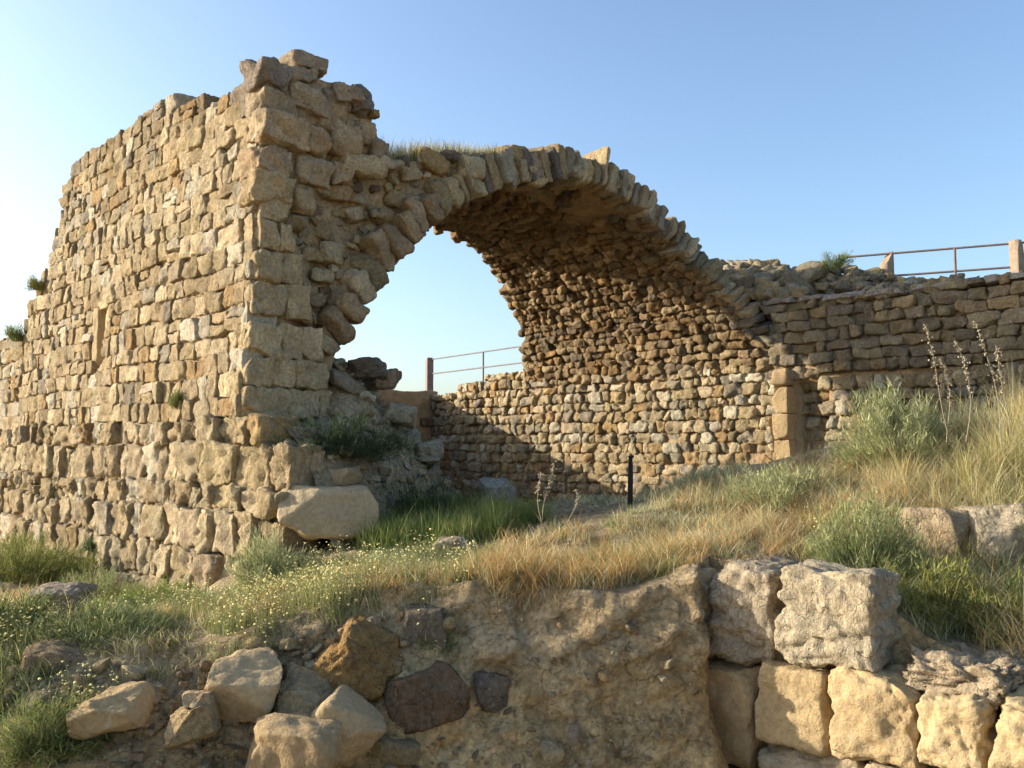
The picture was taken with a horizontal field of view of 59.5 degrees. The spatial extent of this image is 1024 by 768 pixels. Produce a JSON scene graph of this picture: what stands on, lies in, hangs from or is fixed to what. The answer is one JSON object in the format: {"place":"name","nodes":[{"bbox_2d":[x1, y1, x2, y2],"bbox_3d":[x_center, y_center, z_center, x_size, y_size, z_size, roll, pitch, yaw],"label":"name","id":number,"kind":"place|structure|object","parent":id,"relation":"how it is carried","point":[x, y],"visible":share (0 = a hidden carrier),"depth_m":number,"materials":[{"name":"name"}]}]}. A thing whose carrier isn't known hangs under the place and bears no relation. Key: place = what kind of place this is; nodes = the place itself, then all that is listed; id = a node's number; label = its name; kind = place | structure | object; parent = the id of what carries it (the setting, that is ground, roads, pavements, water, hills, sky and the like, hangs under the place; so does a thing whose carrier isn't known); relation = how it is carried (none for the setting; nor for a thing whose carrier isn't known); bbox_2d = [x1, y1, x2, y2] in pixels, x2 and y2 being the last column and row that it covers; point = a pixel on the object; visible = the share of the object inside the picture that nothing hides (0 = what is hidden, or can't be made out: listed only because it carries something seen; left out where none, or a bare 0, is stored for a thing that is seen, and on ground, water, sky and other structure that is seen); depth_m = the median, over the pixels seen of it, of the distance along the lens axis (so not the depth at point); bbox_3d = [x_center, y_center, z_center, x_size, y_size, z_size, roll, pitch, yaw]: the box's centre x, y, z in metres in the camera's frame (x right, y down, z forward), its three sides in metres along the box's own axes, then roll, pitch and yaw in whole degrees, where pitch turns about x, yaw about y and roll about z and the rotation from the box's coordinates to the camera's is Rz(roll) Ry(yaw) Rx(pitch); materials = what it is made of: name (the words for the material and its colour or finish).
{"place":"outdoors","nodes":[
{"label":"outdoors","id":0,"kind":"place"},
{"bbox_2d":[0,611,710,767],"bbox_3d":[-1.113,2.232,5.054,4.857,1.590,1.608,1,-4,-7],"label":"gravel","id":1,"kind":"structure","parent":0,"point":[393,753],"depth_m":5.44,"materials":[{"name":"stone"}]},
{"bbox_2d":[164,700,219,748],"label":"boulder","id":2,"kind":"object","parent":1,"relation":"on","point":[186,726],"visible":0.91,"depth_m":5.03,"materials":[{"name":"beige stone"}]},
{"bbox_2d":[182,690,214,707],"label":"boulder","id":3,"kind":"object","parent":2,"relation":"on","point":[193,698],"visible":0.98,"depth_m":5.09,"materials":[{"name":"beige stone"}]},
{"bbox_2d":[0,473,1022,715],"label":"green grass","id":4,"kind":"structure","parent":0,"point":[465,522],"depth_m":7.48,"materials":[{"name":"green plant"}]},
{"bbox_2d":[0,408,1023,767],"bbox_3d":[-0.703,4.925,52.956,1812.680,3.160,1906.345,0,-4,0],"label":"ground","id":5,"kind":"structure","parent":0,"point":[594,616],"depth_m":5.70,"materials":[{"name":"soil"}]},
{"bbox_2d":[7,723,54,752],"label":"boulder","id":6,"kind":"object","parent":5,"relation":"on","point":[20,725],"visible":0.08,"depth_m":5.02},
{"bbox_2d":[15,689,58,717],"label":"boulder","id":7,"kind":"object","parent":5,"relation":"on","point":[45,694],"visible":0.26,"depth_m":5.32,"materials":[{"name":"grey stone"}]},
{"bbox_2d":[0,582,74,641],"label":"bush","id":8,"kind":"object","parent":5,"relation":"on","point":[28,604],"visible":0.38,"depth_m":6.32,"materials":[{"name":"green plant"}]},
{"bbox_2d":[0,524,109,586],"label":"bush","id":9,"kind":"object","parent":5,"relation":"on","point":[46,567],"visible":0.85,"depth_m":10.30,"materials":[{"name":"green plant"}]},
{"bbox_2d":[22,631,88,675],"bbox_3d":[-2.937,1.827,5.843,0.429,0.343,0.658,2,-4,-21],"label":"boulder","id":10,"kind":"object","parent":5,"relation":"on","point":[44,650],"visible":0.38,"depth_m":5.61,"materials":[{"name":"stone"}]},
{"bbox_2d":[0,681,116,767],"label":"weed","id":11,"kind":"object","parent":5,"relation":"on","point":[40,726],"visible":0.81,"depth_m":4.99,"materials":[{"name":"green plant"}]},
{"bbox_2d":[24,581,97,614],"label":"boulder","id":12,"kind":"object","parent":5,"relation":"on","point":[75,590],"visible":0.59,"depth_m":7.19,"materials":[{"name":"grey stone"}]},
{"bbox_2d":[2,585,193,652],"bbox_3d":[-2.843,1.658,6.215,1.431,0.509,1.138,0,-4,0],"label":"bush","id":13,"kind":"object","parent":5,"relation":"on","point":[118,613],"visible":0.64,"depth_m":6.07,"materials":[{"name":"green plant"}]},
{"bbox_2d":[59,563,151,599],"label":"bush","id":14,"kind":"object","parent":5,"relation":"on","point":[106,576],"visible":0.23,"depth_m":8.81,"materials":[{"name":"green plant"}]},
{"bbox_2d":[66,681,154,739],"bbox_3d":[-2.310,1.899,5.248,0.399,0.233,0.523,0,-4,0],"label":"boulder","id":15,"kind":"object","parent":5,"relation":"on","point":[125,706],"visible":0.97,"depth_m":5.06,"materials":[{"name":"stone"}]},
{"bbox_2d":[106,573,215,610],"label":"bush","id":16,"kind":"object","parent":5,"relation":"on","point":[166,591],"visible":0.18,"depth_m":7.43,"materials":[{"name":"green plant"}]},
{"bbox_2d":[203,647,282,723],"bbox_3d":[-1.597,1.818,5.438,0.481,0.372,0.560,0,-4,0],"label":"rock","id":17,"kind":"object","parent":5,"relation":"on","point":[243,685],"depth_m":5.23,"materials":[{"name":"stone"}]},
{"bbox_2d":[222,523,313,590],"bbox_3d":[-2.036,1.476,7.522,0.839,0.673,0.784,1,-4,-18],"label":"sagebrush","id":18,"kind":"object","parent":5,"relation":"on","point":[257,562],"visible":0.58,"depth_m":7.45,"materials":[{"name":"green plant"}]},
{"bbox_2d":[0,56,550,594],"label":"ruined wall","id":19,"kind":"structure","parent":5,"relation":"on","point":[204,246],"depth_m":10.22,"materials":[{"name":"stone"}]},
{"bbox_2d":[2,321,24,343],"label":"wall plant","id":20,"kind":"object","parent":19,"relation":"attached to","point":[17,335],"depth_m":15.10,"materials":[{"name":"green plant"}]},
{"bbox_2d":[23,273,45,292],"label":"wall plant","id":21,"kind":"object","parent":19,"relation":"attached to","point":[36,284],"depth_m":14.56,"materials":[{"name":"green plant"}]},
{"bbox_2d":[72,532,97,554],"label":"wall plant","id":22,"kind":"object","parent":19,"relation":"attached to","point":[91,544],"depth_m":11.10,"materials":[{"name":"green plant"}]},
{"bbox_2d":[165,387,183,409],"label":"wall plant","id":23,"kind":"object","parent":19,"relation":"attached to","point":[176,400],"depth_m":10.02,"materials":[{"name":"green plant"}]},
{"bbox_2d":[278,49,328,78],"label":"stone block","id":24,"kind":"structure","parent":19,"relation":"on","point":[300,58],"depth_m":9.81,"materials":[{"name":"stone"}]},
{"bbox_2d":[316,144,773,389],"bbox_3d":[-0.620,-1.453,13.929,8.598,3.874,5.646,3,-5,-37],"label":"barrel vault","id":25,"kind":"object","parent":19,"relation":"attached to","point":[597,261],"visible":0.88,"depth_m":14.46,"materials":[{"name":"stone"}]},
{"bbox_2d":[383,136,667,218],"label":"grass","id":26,"kind":"structure","parent":25,"relation":"on","point":[410,153],"depth_m":11.04,"materials":[{"name":"green plant"}]},
{"bbox_2d":[245,711,343,767],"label":"boulder","id":27,"kind":"object","parent":5,"relation":"on","point":[289,739],"visible":0.86,"depth_m":4.85,"materials":[{"name":"stone"}]},
{"bbox_2d":[269,662,334,713],"bbox_3d":[-1.268,1.972,5.415,0.538,0.494,0.539,-1,-4,12],"label":"boulder","id":28,"kind":"object","parent":5,"relation":"on","point":[305,689],"visible":0.3,"depth_m":5.33,"materials":[{"name":"grey stone"}]},
{"bbox_2d":[311,684,386,766],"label":"rock","id":29,"kind":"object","parent":5,"relation":"on","point":[359,718],"depth_m":5.14,"materials":[{"name":"stone"}]},
{"bbox_2d":[312,614,404,702],"bbox_3d":[-0.984,1.792,5.739,0.638,0.574,0.533,0,-4,0],"label":"boulder","id":30,"kind":"object","parent":5,"relation":"on","point":[361,656],"visible":0.66,"depth_m":5.56,"materials":[{"name":"brown stone"}]},
{"bbox_2d":[284,358,460,550],"bbox_3d":[-2.414,1.083,11.630,3.800,2.786,6.480,4,-6,-43],"label":"rubble heap","id":31,"kind":"object","parent":5,"relation":"on","point":[350,392],"visible":0.29,"depth_m":9.69,"materials":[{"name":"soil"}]},
{"bbox_2d":[277,485,378,539],"bbox_3d":[-1.654,1.173,8.256,0.926,0.497,0.652,0,-4,0],"label":"boulder","id":32,"kind":"object","parent":31,"relation":"on","point":[306,512],"visible":0.91,"depth_m":7.99,"materials":[{"name":"stone"}]},
{"bbox_2d":[328,466,362,485],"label":"stone block","id":33,"kind":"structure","parent":32,"relation":"on","point":[346,476],"depth_m":8.41,"materials":[{"name":"stone"}]},
{"bbox_2d":[240,399,437,465],"bbox_3d":[-1.684,0.483,8.802,1.972,0.704,1.512,0,-4,0],"label":"dark bush","id":34,"kind":"object","parent":31,"relation":"on","point":[338,439],"visible":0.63,"depth_m":8.65,"materials":[{"name":"green plant"}]},
{"bbox_2d":[347,357,387,380],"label":"boulder","id":35,"kind":"object","parent":31,"relation":"on","point":[368,368],"visible":0.92,"depth_m":10.00,"materials":[{"name":"brown stone"}]},
{"bbox_2d":[375,368,401,389],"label":"boulder","id":36,"kind":"object","parent":31,"relation":"on","point":[393,379],"visible":0.78,"depth_m":10.16,"materials":[{"name":"stone"}]},
{"bbox_2d":[383,402,417,428],"bbox_3d":[-1.263,0.358,10.218,0.382,0.300,0.501,0,-4,0],"label":"stone block","id":37,"kind":"object","parent":31,"relation":"on","point":[396,412],"depth_m":10.01,"materials":[{"name":"beige stone"}]},
{"bbox_2d":[415,439,443,463],"bbox_3d":[-0.968,0.788,10.486,0.340,0.292,0.460,0,-4,0],"label":"stone block","id":38,"kind":"object","parent":31,"relation":"on","point":[433,446],"depth_m":10.29,"materials":[{"name":"grey stone"}]},
{"bbox_2d":[378,389,437,440],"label":"back wall","id":39,"kind":"structure","parent":5,"relation":"on","point":[420,400],"depth_m":19.89,"materials":[{"name":"stone"}]},
{"bbox_2d":[383,660,469,733],"bbox_3d":[-0.540,1.951,5.640,0.568,0.398,0.449,0,-4,0],"label":"rock","id":40,"kind":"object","parent":5,"relation":"on","point":[436,693],"depth_m":5.46,"materials":[{"name":"brown stone"}]},
{"bbox_2d":[404,603,448,650],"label":"boulder","id":41,"kind":"object","parent":5,"relation":"on","point":[430,619],"visible":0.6,"depth_m":5.80,"materials":[{"name":"grey stone"}]},
{"bbox_2d":[378,472,483,521],"bbox_3d":[-1.040,1.208,9.127,2.122,0.717,1.757,-2,-4,22],"label":"dark bush","id":42,"kind":"object","parent":5,"relation":"on","point":[414,492],"visible":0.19,"depth_m":8.98,"materials":[{"name":"green plant"}]},
{"bbox_2d":[417,632,461,660],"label":"weed","id":43,"kind":"object","parent":5,"relation":"on","point":[451,643],"visible":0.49,"depth_m":5.77,"materials":[{"name":"green plant"}]},
{"bbox_2d":[433,535,470,553],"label":"boulder","id":44,"kind":"object","parent":5,"relation":"on","point":[447,541],"visible":0.41,"depth_m":7.47,"materials":[{"name":"grey stone"}]},
{"bbox_2d":[0,508,957,766],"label":"daisy foliage","id":45,"kind":"object","parent":5,"relation":"on","point":[232,622],"visible":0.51,"depth_m":6.07,"materials":[{"name":"green plant"}]},
{"bbox_2d":[0,503,971,736],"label":"daisies","id":46,"kind":"object","parent":5,"relation":"on","point":[322,569],"visible":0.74,"depth_m":6.27,"materials":[{"name":"white plant"}]},
{"bbox_2d":[472,670,509,712],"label":"boulder","id":47,"kind":"object","parent":5,"relation":"on","point":[490,688],"visible":0.86,"depth_m":5.64,"materials":[{"name":"grey stone"}]},
{"bbox_2d":[477,477,516,502],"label":"boulder","id":48,"kind":"object","parent":5,"relation":"on","point":[501,484],"visible":0.67,"depth_m":10.19,"materials":[{"name":"grey stone"}]},
{"bbox_2d":[0,357,1023,657],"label":"dry grass","id":49,"kind":"structure","parent":5,"relation":"on","point":[982,477],"depth_m":6.76,"materials":[{"name":"beige plant"}]},
{"bbox_2d":[535,472,544,521],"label":"seed stalk","id":50,"kind":"object","parent":5,"relation":"on","point":[539,482],"visible":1,"depth_m":7.55,"materials":[{"name":"beige plant"}]},
{"bbox_2d":[542,460,556,519],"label":"seed stalk","id":51,"kind":"object","parent":5,"relation":"on","point":[548,487],"visible":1,"depth_m":7.55,"materials":[{"name":"beige plant"}]},
{"bbox_2d":[568,489,580,520],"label":"seed stalk","id":52,"kind":"object","parent":5,"relation":"on","point":[578,496],"visible":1,"depth_m":7.54,"materials":[{"name":"beige plant"}]},
{"bbox_2d":[627,455,633,509],"bbox_3d":[1.094,0.918,8.255,0.066,0.522,0.052,0,-4,0],"label":"metal post","id":53,"kind":"object","parent":5,"relation":"on","point":[630,484],"visible":0.89,"depth_m":8.24,"materials":[{"name":"black metal"}]},
{"bbox_2d":[430,272,1023,503],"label":"wall","id":54,"kind":"structure","parent":5,"relation":"on","point":[590,434],"depth_m":14.15,"materials":[{"name":"stone"}]},
{"bbox_2d":[708,456,843,514],"bbox_3d":[2.313,0.869,7.551,1.417,0.574,1.112,0,-4,0],"label":"sagebrush","id":55,"kind":"object","parent":5,"relation":"on","point":[780,484],"visible":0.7,"depth_m":7.42,"materials":[{"name":"green plant"}]},
{"bbox_2d":[699,553,1023,767],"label":"foundation wall","id":56,"kind":"structure","parent":5,"relation":"on","point":[784,632],"depth_m":5.24,"materials":[{"name":"stone"}]},
{"bbox_2d":[789,480,949,579],"bbox_3d":[2.407,1.051,6.106,1.118,0.833,0.970,0,-4,0],"label":"sagebrush","id":57,"kind":"object","parent":5,"relation":"on","point":[861,544],"visible":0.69,"depth_m":5.99,"materials":[{"name":"green plant"}]},
{"bbox_2d":[818,376,964,483],"bbox_3d":[3.247,0.373,7.561,1.243,0.950,1.196,2,-4,-21],"label":"sagebrush","id":58,"kind":"object","parent":5,"relation":"on","point":[885,414],"visible":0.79,"depth_m":7.48,"materials":[{"name":"green plant"}]},
{"bbox_2d":[897,505,969,555],"bbox_3d":[3.122,1.090,6.533,0.548,0.406,0.663,0,-4,0],"label":"boulder","id":59,"kind":"object","parent":5,"relation":"on","point":[942,518],"visible":0.4,"depth_m":6.30,"materials":[{"name":"beige stone"}]},
{"bbox_2d":[921,324,950,441],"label":"seed stalk","id":60,"kind":"object","parent":5,"relation":"on","point":[934,363],"visible":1,"depth_m":6.62,"materials":[{"name":"beige plant"}]},
{"bbox_2d":[879,546,1004,633],"bbox_3d":[2.677,1.274,5.586,0.802,0.589,0.776,0,-4,0],"label":"bush","id":61,"kind":"object","parent":5,"relation":"on","point":[945,590],"visible":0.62,"depth_m":5.50,"materials":[{"name":"green plant"}]},
{"bbox_2d":[939,358,953,441],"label":"seed stalk","id":62,"kind":"object","parent":5,"relation":"on","point":[945,366],"visible":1,"depth_m":6.61,"materials":[{"name":"beige plant"}]},
{"bbox_2d":[954,341,972,441],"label":"seed stalk","id":63,"kind":"object","parent":5,"relation":"on","point":[965,372],"visible":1,"depth_m":6.51,"materials":[{"name":"beige plant"}]},
{"bbox_2d":[928,561,1023,649],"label":"bush","id":64,"kind":"object","parent":5,"relation":"on","point":[1011,582],"visible":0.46,"depth_m":5.34,"materials":[{"name":"green plant"}]},
{"bbox_2d":[973,321,1000,434],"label":"seed stalk","id":65,"kind":"object","parent":5,"relation":"on","point":[986,353],"visible":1,"depth_m":6.53,"materials":[{"name":"beige plant"}]},
{"bbox_2d":[955,503,1023,567],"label":"boulder","id":66,"kind":"object","parent":5,"relation":"on","point":[1012,513],"visible":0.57,"depth_m":6.12,"materials":[{"name":"beige stone"}]},
{"bbox_2d":[994,346,1010,434],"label":"seed stalk","id":67,"kind":"object","parent":5,"relation":"on","point":[999,370],"visible":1,"depth_m":6.42,"materials":[{"name":"beige plant"}]},
{"bbox_2d":[0,0,1023,394],"label":"sky","id":68,"kind":"structure","parent":0,"point":[793,132],"materials":[{"name":"blue"}]},
{"bbox_2d":[762,279,882,320],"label":"terrace ground","id":69,"kind":"structure","parent":0,"point":[769,317],"depth_m":14.03,"materials":[{"name":"soil"}]},
{"bbox_2d":[425,345,522,390],"bbox_3d":[-0.406,-0.194,19.627,0.194,1.184,5.201,3,-5,-39],"label":"metal railing","id":70,"kind":"object","parent":69,"relation":"on","point":[429,367],"visible":0.53,"depth_m":21.23,"materials":[{"name":"metal"}]},
{"bbox_2d":[849,239,1023,275],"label":"metal railing","id":71,"kind":"object","parent":69,"relation":"on","point":[1016,255],"visible":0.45,"depth_m":13.40,"materials":[{"name":"metal"}]},
{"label":"bank earth","id":72,"kind":"structure","parent":0,"visible":0},
{"bbox_2d":[720,258,1023,301],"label":"rubble bank","id":73,"kind":"structure","parent":72,"relation":"on","point":[761,280],"depth_m":13.93,"materials":[{"name":"stone"}]},
{"bbox_2d":[817,248,856,270],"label":"wall plant","id":74,"kind":"object","parent":73,"relation":"on","point":[835,264],"depth_m":13.71,"materials":[{"name":"green plant"}]}
]}

